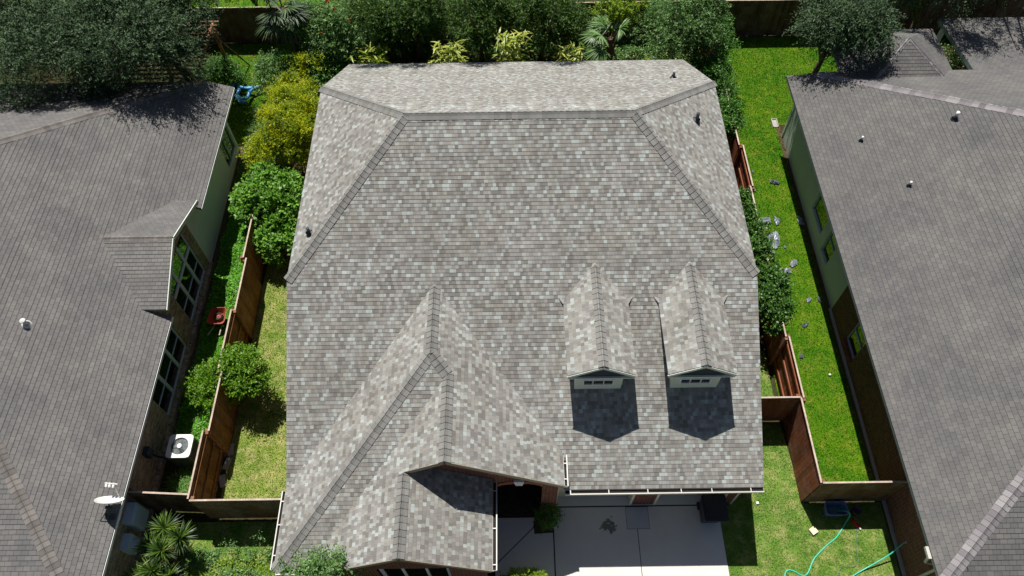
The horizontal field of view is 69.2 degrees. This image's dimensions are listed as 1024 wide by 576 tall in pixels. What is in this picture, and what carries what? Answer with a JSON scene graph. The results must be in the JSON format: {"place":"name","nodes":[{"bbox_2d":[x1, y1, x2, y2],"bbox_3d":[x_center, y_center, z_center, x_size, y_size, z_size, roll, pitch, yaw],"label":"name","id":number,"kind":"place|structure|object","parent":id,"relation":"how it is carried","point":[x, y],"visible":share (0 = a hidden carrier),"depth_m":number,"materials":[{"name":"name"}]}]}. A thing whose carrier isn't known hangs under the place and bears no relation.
{"place":"outdoors","nodes":[
{"label":"outdoors","id":0,"kind":"place"},
{"bbox_2d":[157,465,193,492],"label":"long grass","id":1,"kind":"structure","parent":0,"point":[178,485],"depth_m":22.80,"materials":[{"name":"green plant"}]},
{"bbox_2d":[21,0,340,7],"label":"lawn","id":2,"kind":"structure","parent":0,"point":[240,2],"depth_m":35.32,"materials":[{"name":"green plant"}]},
{"bbox_2d":[224,0,265,6],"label":"evergreen tree","id":3,"kind":"object","parent":2,"relation":"on","point":[255,2],"visible":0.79,"depth_m":32.99,"materials":[{"name":"green plant"}]},
{"bbox_2d":[173,521,291,575],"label":"lawn","id":4,"kind":"structure","parent":0,"point":[228,534],"depth_m":21.96,"materials":[{"name":"green plant"}]},
{"bbox_2d":[218,538,238,551],"bbox_3d":[-8.106,7.421,21.434,0.414,0.948,0.540,16,59,10],"label":"sapling","id":5,"kind":"object","parent":4,"relation":"on","point":[231,544],"visible":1,"depth_m":21.27,"materials":[{"name":"green plant"}]},
{"bbox_2d":[183,545,290,575],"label":"ground cover","id":6,"kind":"object","parent":4,"relation":"on","point":[206,555],"visible":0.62,"depth_m":21.53,"materials":[{"name":"green plant"}]},
{"bbox_2d":[239,545,260,558],"bbox_3d":[-7.546,7.617,21.381,0.464,0.819,0.416,-36,64,-20],"label":"sapling","id":7,"kind":"object","parent":4,"relation":"on","point":[247,549],"visible":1,"depth_m":21.30,"materials":[{"name":"green plant"}]},
{"bbox_2d":[250,530,272,553],"bbox_3d":[-7.176,7.331,21.272,0.363,1.303,0.517,-18,59,-11],"label":"sapling","id":8,"kind":"object","parent":4,"relation":"on","point":[269,549],"visible":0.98,"depth_m":21.26,"materials":[{"name":"green plant"}]},
{"bbox_2d":[201,43,305,144],"bbox_3d":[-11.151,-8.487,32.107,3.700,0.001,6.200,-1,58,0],"label":"lawn","id":9,"kind":"structure","parent":0,"point":[239,109],"depth_m":32.32,"materials":[{"name":"green plant"}]},
{"bbox_2d":[121,20,233,81],"bbox_3d":[-13.681,-8.820,30.783,3.250,2.650,3.600,-1,58,0],"label":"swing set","id":10,"kind":"object","parent":9,"relation":"on","point":[219,43],"visible":0.23,"depth_m":29.43,"materials":[{"name":"wood"}]},
{"bbox_2d":[190,51,249,87],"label":"leafy bush","id":11,"kind":"object","parent":9,"relation":"on","point":[227,69],"visible":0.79,"depth_m":31.56,"materials":[{"name":"green plant"}]},
{"bbox_2d":[214,35,249,65],"bbox_3d":[-11.949,-10.128,31.745,0.058,2.425,1.194,24,61,15],"label":"wooden pole","id":12,"kind":"object","parent":9,"relation":"on","point":[231,50],"visible":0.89,"depth_m":31.63,"materials":[{"name":"brown wood"}]},
{"bbox_2d":[228,83,257,103],"bbox_3d":[-11.634,-8.439,31.736,1.412,0.169,1.226,21,60,13],"label":"inflatable toy","id":13,"kind":"object","parent":9,"relation":"on","point":[238,98],"visible":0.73,"depth_m":31.62,"materials":[{"name":"blue plastic"}]},
{"bbox_2d":[248,47,297,97],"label":"leafy bush","id":14,"kind":"object","parent":9,"relation":"on","point":[269,73],"visible":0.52,"depth_m":30.55,"materials":[{"name":"green plant"}]},
{"bbox_2d":[221,243,290,498],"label":"lawn","id":15,"kind":"structure","parent":0,"point":[250,448],"depth_m":23.98,"materials":[{"name":"green plant"}]},
{"bbox_2d":[178,341,276,412],"bbox_3d":[-9.018,2.801,23.566,3.480,2.431,2.309,-1,58,0],"label":"leafy bush","id":16,"kind":"object","parent":15,"relation":"on","point":[242,377],"visible":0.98,"depth_m":23.08,"materials":[{"name":"green plant"}]},
{"bbox_2d":[222,457,232,469],"bbox_3d":[-8.893,5.483,23.187,0.180,0.070,0.400,9,58,6],"label":"stone block","id":17,"kind":"object","parent":15,"relation":"on","point":[227,463],"depth_m":23.15,"materials":[{"name":"stone"}]},
{"bbox_2d":[189,498,280,518],"bbox_3d":[-7.462,6.366,21.552,3.120,1.861,0.151,-1,58,0],"label":"wooden fence","id":18,"kind":"object","parent":15,"relation":"on","point":[243,508],"visible":0.69,"depth_m":21.31,"materials":[{"name":"brown wood"}]},
{"bbox_2d":[228,161,303,268],"bbox_3d":[-8.775,-2.800,26.934,3.142,2.785,4.164,-1,58,0],"label":"ficus bush","id":19,"kind":"object","parent":15,"relation":"on","point":[278,193],"visible":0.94,"depth_m":26.27,"materials":[{"name":"green plant"}]},
{"bbox_2d":[0,0,967,575],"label":"ground","id":20,"kind":"structure","parent":0,"point":[170,468],"depth_m":24.41,"materials":[{"name":"soil"}]},
{"bbox_2d":[0,0,159,111],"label":"evergreen tree","id":21,"kind":"object","parent":20,"relation":"on","point":[31,49],"visible":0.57,"depth_m":25.35,"materials":[{"name":"green plant"}]},
{"bbox_2d":[0,80,239,575],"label":"neighbor house","id":22,"kind":"structure","parent":20,"relation":"on","point":[112,210],"depth_m":22.50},
{"bbox_2d":[94,482,123,522],"bbox_3d":[-10.513,5.622,19.488,0.688,0.933,0.897,-1,58,0],"label":"satellite dish","id":23,"kind":"object","parent":22,"relation":"on","point":[109,500],"visible":1,"depth_m":19.49,"materials":[{"name":"white metal"}]},
{"bbox_2d":[152,327,185,415],"bbox_3d":[-11.072,2.538,23.726,0.053,1.850,2.600,-1,58,0],"label":"window","id":24,"kind":"structure","parent":22,"relation":"in","point":[168,375],"depth_m":24.00,"materials":[{"name":"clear glass"}]},
{"bbox_2d":[171,233,204,320],"bbox_3d":[-11.111,-0.353,25.236,0.053,2.340,2.200,-1,58,0],"label":"window","id":25,"kind":"structure","parent":22,"relation":"in","point":[188,272],"depth_m":25.33,"materials":[{"name":"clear glass"}]},
{"bbox_2d":[220,126,234,167],"bbox_3d":[-11.181,-5.602,28.954,0.053,1.550,1.250,-1,58,0],"label":"window","id":26,"kind":"structure","parent":22,"relation":"in","point":[227,146],"depth_m":29.20,"materials":[{"name":"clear glass"}]},
{"bbox_2d":[21,0,225,104],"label":"evergreen tree","id":27,"kind":"object","parent":20,"relation":"on","point":[139,23],"visible":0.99,"depth_m":25.60,"materials":[{"name":"green plant"}]},
{"bbox_2d":[118,508,195,575],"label":"yucca","id":28,"kind":"object","parent":20,"relation":"on","point":[155,548],"visible":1,"depth_m":20.51,"materials":[{"name":"green plant"}]},
{"bbox_2d":[127,488,201,511],"bbox_3d":[-9.991,6.212,21.687,1.823,1.838,0.153,2,58,2],"label":"wooden fence","id":29,"kind":"object","parent":20,"relation":"on","point":[162,501],"visible":0.79,"depth_m":21.46,"materials":[{"name":"brown wood"}]},
{"bbox_2d":[219,474,225,487],"bbox_3d":[-8.927,5.948,22.892,0.180,0.070,0.400,-15,59,-9],"label":"stone block","id":30,"kind":"object","parent":20,"relation":"on","point":[222,480],"depth_m":22.86,"materials":[{"name":"stone"}]},
{"bbox_2d":[187,167,264,499],"bbox_3d":[-9.072,1.176,24.842,0.276,1.895,12.350,-1,58,0],"label":"wooden fence","id":31,"kind":"object","parent":20,"relation":"on","point":[215,442],"visible":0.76,"depth_m":23.37,"materials":[{"name":"brown wood"}]},
{"bbox_2d":[166,145,287,461],"bbox_3d":[-10.540,-0.223,26.852,2.900,0.001,13.400,-1,58,0],"label":"planting bed","id":32,"kind":"object","parent":20,"relation":"on","point":[223,228],"visible":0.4,"depth_m":27.57,"materials":[{"name":"soil"}]},
{"bbox_2d":[165,434,198,465],"bbox_3d":[-10.120,5.020,22.935,0.740,0.851,0.740,-1,58,0],"label":"ac condenser","id":33,"kind":"object","parent":32,"relation":"on","point":[182,449],"visible":0.99,"depth_m":22.67,"materials":[{"name":"white metal"}]},
{"bbox_2d":[172,414,196,434],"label":"long grass","id":34,"kind":"structure","parent":32,"relation":"on","point":[184,431],"depth_m":23.72,"materials":[{"name":"green plant"}]},
{"bbox_2d":[185,406,211,438],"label":"long grass","id":35,"kind":"structure","parent":32,"relation":"on","point":[195,418],"depth_m":23.88,"materials":[{"name":"green plant"}]},
{"bbox_2d":[177,203,248,440],"bbox_3d":[-9.950,0.785,26.009,1.721,0.459,10.155,-1,58,0],"label":"ground cover","id":36,"kind":"object","parent":32,"relation":"on","point":[230,263],"visible":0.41,"depth_m":26.26,"materials":[{"name":"green plant"}]},
{"bbox_2d":[206,307,226,335],"bbox_3d":[-10.115,1.240,25.595,0.620,0.599,0.987,-1,58,0],"label":"wheelbarrow","id":37,"kind":"object","parent":32,"relation":"on","point":[216,315],"visible":0.98,"depth_m":25.53,"materials":[{"name":"red paint"}]},
{"bbox_2d":[232,106,290,192],"bbox_3d":[-10.008,-5.504,30.118,2.040,0.273,5.329,-1,58,0],"label":"ground cover","id":38,"kind":"object","parent":32,"relation":"on","point":[251,132],"visible":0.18,"depth_m":30.28,"materials":[{"name":"green plant"}]},
{"bbox_2d":[228,444,233,455],"bbox_3d":[-8.878,5.103,23.428,0.180,0.070,0.400,-8,58,-5],"label":"stone block","id":39,"kind":"object","parent":20,"relation":"on","point":[231,450],"depth_m":23.38,"materials":[{"name":"stone"}]},
{"bbox_2d":[265,537,373,575],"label":"leafy bush","id":40,"kind":"object","parent":20,"relation":"on","point":[314,565],"visible":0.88,"depth_m":18.07,"materials":[{"name":"green plant"}]},
{"bbox_2d":[2,0,1023,44],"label":"wooden fence","id":41,"kind":"object","parent":20,"relation":"on","point":[751,17],"visible":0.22,"depth_m":32.94,"materials":[{"name":"brown wood"}]},
{"bbox_2d":[492,483,540,515],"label":"porch floor","id":42,"kind":"structure","parent":20,"relation":"on","point":[513,499],"depth_m":22.39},
{"bbox_2d":[270,60,763,575],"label":"brick house","id":43,"kind":"structure","parent":20,"relation":"on","point":[542,276],"depth_m":20.01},
{"bbox_2d":[379,568,450,575],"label":"window","id":44,"kind":"structure","parent":43,"relation":"in","point":[416,571],"depth_m":20.01,"materials":[{"name":"glass"}]},
{"bbox_2d":[558,487,627,496],"bbox_3d":[2.420,5.730,21.602,2.180,2.185,0.052,-1,58,0],"label":"garage door","id":45,"kind":"structure","parent":43,"relation":"in","point":[561,493],"depth_m":22.39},
{"bbox_2d":[660,494,701,495],"bbox_3d":[5.255,5.691,21.600,1.910,2.185,0.052,-1,58,0],"label":"garage door","id":46,"kind":"structure","parent":43,"relation":"in","point":[661,494],"depth_m":22.41,"materials":[{"name":"white metal"}]},
{"bbox_2d":[499,565,547,575],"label":"flowering bush","id":47,"kind":"object","parent":20,"relation":"on","point":[530,571],"visible":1,"depth_m":20.80,"materials":[{"name":"green plant"}]},
{"bbox_2d":[495,517,554,575],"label":"walkway","id":48,"kind":"structure","parent":20,"relation":"on","point":[531,549],"depth_m":21.74,"materials":[{"name":"concrete"}]},
{"bbox_2d":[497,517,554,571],"bbox_3d":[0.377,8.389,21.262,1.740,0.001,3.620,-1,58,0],"label":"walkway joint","id":49,"kind":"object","parent":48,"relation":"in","point":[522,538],"visible":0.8,"depth_m":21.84,"materials":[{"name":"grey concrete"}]},
{"bbox_2d":[535,512,552,532],"bbox_3d":[0.942,6.935,22.192,0.530,0.001,0.740,-1,58,0],"label":"planting bed","id":50,"kind":"object","parent":20,"relation":"on","point":[538,528],"visible":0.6,"depth_m":22.07,"materials":[{"name":"soil"}]},
{"bbox_2d":[531,497,564,533],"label":"leafy bush","id":51,"kind":"object","parent":20,"relation":"on","point":[554,520],"visible":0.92,"depth_m":21.46,"materials":[{"name":"green plant"}]},
{"bbox_2d":[702,46,825,501],"bbox_3d":[8.620,-2.952,27.306,0.225,1.882,21.140,-1,58,0],"label":"wooden fence","id":52,"kind":"object","parent":20,"relation":"on","point":[782,360],"visible":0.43,"depth_m":23.22,"materials":[{"name":"brown wood"}]},
{"bbox_2d":[738,186,797,336],"bbox_3d":[8.402,-0.810,25.599,1.861,2.594,6.092,-1,58,0],"label":"vine","id":53,"kind":"object","parent":52,"relation":"attached to","point":[767,276],"visible":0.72,"depth_m":24.30,"materials":[{"name":"green plant"}]},
{"bbox_2d":[776,127,901,575],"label":"house edge soil","id":54,"kind":"structure","parent":20,"relation":"on","point":[820,280],"depth_m":26.63,"materials":[{"name":"brown soil"}]},
{"bbox_2d":[781,17,1023,575],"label":"neighbor house","id":55,"kind":"structure","parent":20,"relation":"on","point":[907,167],"depth_m":22.42,"materials":[{"name":"grey"}]},
{"bbox_2d":[813,194,827,232],"bbox_3d":[11.195,-2.887,26.520,0.050,1.600,1.250,-1,58,0],"label":"window","id":56,"kind":"structure","parent":55,"relation":"in","point":[819,209],"depth_m":26.95,"materials":[{"name":"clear glass"}]},
{"bbox_2d":[822,232,836,263],"bbox_3d":[11.214,-1.502,25.996,0.050,1.500,0.750,-1,58,0],"label":"window","id":57,"kind":"structure","parent":55,"relation":"in","point":[829,247],"depth_m":26.25,"materials":[{"name":"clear glass"}]},
{"bbox_2d":[847,322,865,357],"bbox_3d":[11.236,1.635,24.034,0.050,1.450,0.850,-1,58,0],"label":"window","id":58,"kind":"structure","parent":55,"relation":"in","point":[856,341],"depth_m":24.24,"materials":[{"name":"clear glass"}]},
{"bbox_2d":[852,540,906,575],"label":"garden hose","id":59,"kind":"object","parent":55,"relation":"attached to","point":[880,559],"visible":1,"depth_m":21.29,"materials":[{"name":"teal rubber"}]},
{"bbox_2d":[875,0,988,28],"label":"evergreen tree","id":60,"kind":"object","parent":20,"relation":"on","point":[917,12],"visible":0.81,"depth_m":29.47,"materials":[{"name":"green plant"}]},
{"bbox_2d":[937,33,967,69],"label":"ground cover","id":61,"kind":"object","parent":20,"relation":"on","point":[954,57],"visible":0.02,"depth_m":32.88,"materials":[{"name":"green plant"}]},
{"bbox_2d":[964,0,1023,17],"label":"evergreen tree","id":62,"kind":"object","parent":20,"relation":"on","point":[994,13],"visible":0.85,"depth_m":31.22,"materials":[{"name":"green plant"}]},
{"bbox_2d":[284,39,701,215],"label":"backyard soil","id":63,"kind":"structure","parent":0,"point":[302,172],"depth_m":33.18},
{"bbox_2d":[236,68,324,174],"bbox_3d":[-8.618,-6.518,29.048,3.703,3.189,5.070,-1,58,0],"label":"yellow bush","id":64,"kind":"object","parent":63,"relation":"on","point":[291,108],"visible":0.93,"depth_m":28.09,"materials":[{"name":"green plant"}]},
{"bbox_2d":[255,0,313,65],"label":"fan palm","id":65,"kind":"object","parent":63,"relation":"on","point":[275,20],"visible":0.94,"depth_m":29.53,"materials":[{"name":"green plant"}]},
{"bbox_2d":[286,48,335,82],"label":"leafy bush","id":66,"kind":"object","parent":63,"relation":"on","point":[298,57],"visible":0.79,"depth_m":30.01,"materials":[{"name":"yellow plant"}]},
{"bbox_2d":[302,42,357,95],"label":"leafy bush","id":67,"kind":"object","parent":63,"relation":"on","point":[324,77],"visible":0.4,"depth_m":30.30,"materials":[{"name":"green plant"}]},
{"bbox_2d":[289,0,381,75],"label":"oleander bush","id":68,"kind":"object","parent":63,"relation":"on","point":[321,21],"visible":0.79,"depth_m":29.92,"materials":[{"name":"green plant"}]},
{"bbox_2d":[354,43,391,63],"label":"leafy bush","id":69,"kind":"object","parent":63,"relation":"on","point":[378,53],"visible":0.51,"depth_m":30.64,"materials":[{"name":"green plant"}]},
{"bbox_2d":[326,0,447,59],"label":"weeping tree","id":70,"kind":"object","parent":63,"relation":"on","point":[368,8],"visible":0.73,"depth_m":30.02,"materials":[{"name":"green plant"}]},
{"bbox_2d":[359,0,468,62],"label":"weeping tree","id":71,"kind":"object","parent":63,"relation":"on","point":[421,13],"visible":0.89,"depth_m":30.23,"materials":[{"name":"green plant"}]},
{"bbox_2d":[428,39,468,62],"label":"ginger plant","id":72,"kind":"object","parent":63,"relation":"on","point":[446,57],"visible":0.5,"depth_m":30.12,"materials":[{"name":"yellow plant"}]},
{"bbox_2d":[435,0,535,61],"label":"weeping tree","id":73,"kind":"object","parent":63,"relation":"on","point":[482,22],"visible":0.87,"depth_m":30.49,"materials":[{"name":"green plant"}]},
{"bbox_2d":[307,33,701,95],"bbox_3d":[-0.363,-9.079,32.060,17.741,0.735,5.367,-1,58,0],"label":"ground cover","id":74,"kind":"object","parent":63,"relation":"on","point":[623,47],"visible":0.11,"depth_m":33.03,"materials":[{"name":"green plant"}]},
{"bbox_2d":[346,42,389,63],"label":"ginger plant","id":75,"kind":"object","parent":74,"relation":"on","point":[364,61],"visible":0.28,"depth_m":30.35,"materials":[{"name":"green plant"}]},
{"bbox_2d":[491,27,532,61],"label":"ginger plant","id":76,"kind":"object","parent":74,"relation":"on","point":[509,42],"visible":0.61,"depth_m":29.86,"materials":[{"name":"yellow plant"}]},
{"bbox_2d":[550,39,588,60],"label":"ginger plant","id":77,"kind":"object","parent":74,"relation":"on","point":[561,53],"visible":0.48,"depth_m":30.46,"materials":[{"name":"yellow plant"}]},
{"bbox_2d":[644,50,681,59],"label":"ginger plant","id":78,"kind":"object","parent":74,"relation":"on","point":[664,56],"visible":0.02,"depth_m":30.14,"materials":[{"name":"green plant"}]},
{"bbox_2d":[501,0,595,61],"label":"weeping tree","id":79,"kind":"object","parent":63,"relation":"on","point":[563,13],"visible":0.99,"depth_m":30.51,"materials":[{"name":"green plant"}]},
{"bbox_2d":[580,13,629,60],"bbox_3d":[3.716,-9.684,30.714,2.082,3.446,2.410,-1,58,0],"label":"fan palm","id":80,"kind":"object","parent":63,"relation":"on","point":[596,36],"visible":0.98,"depth_m":30.02,"materials":[{"name":"green plant"}]},
{"bbox_2d":[588,0,652,52],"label":"yellow tree","id":81,"kind":"object","parent":63,"relation":"on","point":[619,11],"visible":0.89,"depth_m":29.82,"materials":[{"name":"green plant"}]},
{"bbox_2d":[624,0,732,59],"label":"leafy tree","id":82,"kind":"object","parent":63,"relation":"on","point":[702,23],"visible":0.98,"depth_m":28.89,"materials":[{"name":"green plant"}]},
{"bbox_2d":[673,15,748,146],"bbox_3d":[8.172,-8.690,30.291,2.704,3.148,7.428,-1,58,0],"label":"hedge","id":83,"kind":"object","parent":63,"relation":"on","point":[713,67],"visible":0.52,"depth_m":29.53,"materials":[{"name":"green plant"}]},
{"bbox_2d":[554,495,728,575],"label":"driveway","id":84,"kind":"structure","parent":0,"point":[673,541],"depth_m":21.81,"materials":[{"name":"concrete"}]},
{"bbox_2d":[553,505,696,575],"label":"driveway joint","id":85,"kind":"object","parent":84,"relation":"on","point":[647,506],"depth_m":22.38,"materials":[{"name":"grey concrete"}]},
{"bbox_2d":[625,507,649,528],"bbox_3d":[3.746,6.861,22.172,0.660,0.001,0.640,-1,58,0],"label":"paving patch","id":86,"kind":"object","parent":84,"relation":"on","point":[637,518],"visible":1,"depth_m":22.16,"materials":[{"name":"concrete"}]},
{"bbox_2d":[696,493,728,522],"bbox_3d":[5.842,6.548,21.794,0.700,1.050,0.856,-1,58,0],"label":"trash bin","id":87,"kind":"object","parent":84,"relation":"on","point":[711,508],"visible":0.94,"depth_m":21.36,"materials":[{"name":"black plastic"}]},
{"bbox_2d":[760,351,773,396],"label":"lawn","id":88,"kind":"structure","parent":0,"point":[768,390],"depth_m":24.61,"materials":[{"name":"green plant"}]},
{"bbox_2d":[761,394,799,420],"bbox_3d":[7.639,3.736,23.084,2.050,1.857,0.151,-1,58,0],"label":"wooden fence","id":89,"kind":"object","parent":88,"relation":"on","point":[776,408],"visible":0.49,"depth_m":22.81,"materials":[{"name":"brown wood"}]},
{"bbox_2d":[719,35,873,481],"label":"lawn","id":90,"kind":"structure","parent":0,"point":[817,409],"depth_m":27.21,"materials":[{"name":"green plant"}]},
{"bbox_2d":[761,217,770,223],"bbox_3d":[9.555,-2.563,28.061,0.517,0.119,0.309,-5,58,-3],"label":"rock","id":91,"kind":"object","parent":90,"relation":"on","point":[765,219],"visible":0.69,"depth_m":28.06,"materials":[{"name":"grey stone"}]},
{"bbox_2d":[767,231,779,248],"bbox_3d":[9.749,-1.804,27.561,0.503,0.141,0.810,-1,58,0],"label":"rock","id":92,"kind":"object","parent":90,"relation":"on","point":[775,235],"visible":0.68,"depth_m":27.59,"materials":[{"name":"grey stone"}]},
{"bbox_2d":[771,118,778,127],"bbox_3d":[10.903,-6.847,30.819,0.240,0.090,0.450,-1,58,0],"label":"splash block","id":93,"kind":"object","parent":90,"relation":"on","point":[774,122],"depth_m":30.80,"materials":[{"name":"concrete"}]},
{"bbox_2d":[780,267,791,272],"bbox_3d":[9.881,-0.627,26.833,0.490,0.105,0.300,-1,58,0],"label":"torn sheet","id":94,"kind":"object","parent":90,"relation":"on","point":[786,269],"visible":0.62,"depth_m":26.84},
{"bbox_2d":[790,259,796,266],"bbox_3d":[10.279,-0.916,27.023,0.398,0.090,0.229,-38,65,-21],"label":"torn sheet","id":95,"kind":"object","parent":90,"relation":"on","point":[793,263],"visible":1,"depth_m":27.00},
{"bbox_2d":[797,215,804,224],"bbox_3d":[10.906,-2.582,28.073,0.216,0.089,0.466,-9,58,-5],"label":"torn sheet","id":96,"kind":"object","parent":90,"relation":"on","point":[800,221],"visible":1,"depth_m":28.05,"materials":[{"name":"grey stone"}]},
{"bbox_2d":[782,0,908,72],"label":"ash tree","id":97,"kind":"object","parent":90,"relation":"on","point":[859,19],"visible":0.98,"depth_m":26.10,"materials":[{"name":"green plant"}]},
{"bbox_2d":[803,478,907,501],"bbox_3d":[9.973,5.910,21.688,2.440,1.848,0.151,-1,58,0],"label":"wooden fence","id":98,"kind":"object","parent":90,"relation":"on","point":[857,491],"visible":0.92,"depth_m":21.50,"materials":[{"name":"brown wood"}]},
{"bbox_2d":[721,422,899,575],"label":"lawn","id":99,"kind":"structure","parent":0,"point":[830,553],"depth_m":21.93,"materials":[{"name":"green plant"}]},
{"bbox_2d":[808,526,818,535],"bbox_3d":[8.901,7.175,21.936,0.197,0.090,0.197,-27,61,-16],"label":"cardboard box","id":100,"kind":"object","parent":99,"relation":"on","point":[813,530],"visible":1,"depth_m":21.90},
{"bbox_2d":[784,510,850,575],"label":"garden hose","id":101,"kind":"object","parent":99,"relation":"on","point":[823,548],"visible":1,"depth_m":21.69,"materials":[{"name":"teal rubber"}]},
{"bbox_2d":[823,501,848,516],"bbox_3d":[9.618,6.609,22.124,0.678,0.349,0.428,-1,58,0],"label":"storage tub","id":102,"kind":"object","parent":99,"relation":"on","point":[841,505],"visible":1,"depth_m":22.16,"materials":[{"name":"blue plastic"}]},
{"bbox_2d":[850,505,861,515],"bbox_3d":[10.234,6.657,22.137,0.270,0.285,0.270,-1,58,0],"label":"bucket","id":103,"kind":"object","parent":99,"relation":"on","point":[857,509],"visible":1,"depth_m":22.12,"materials":[{"name":"black plastic"}]},
{"bbox_2d":[852,518,860,529],"bbox_3d":[10.221,7.001,22.023,0.118,0.099,0.370,-32,63,-18],"label":"plastic nozzle","id":104,"kind":"object","parent":99,"relation":"on","point":[855,523],"visible":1,"depth_m":21.99,"materials":[{"name":"red plastic"}]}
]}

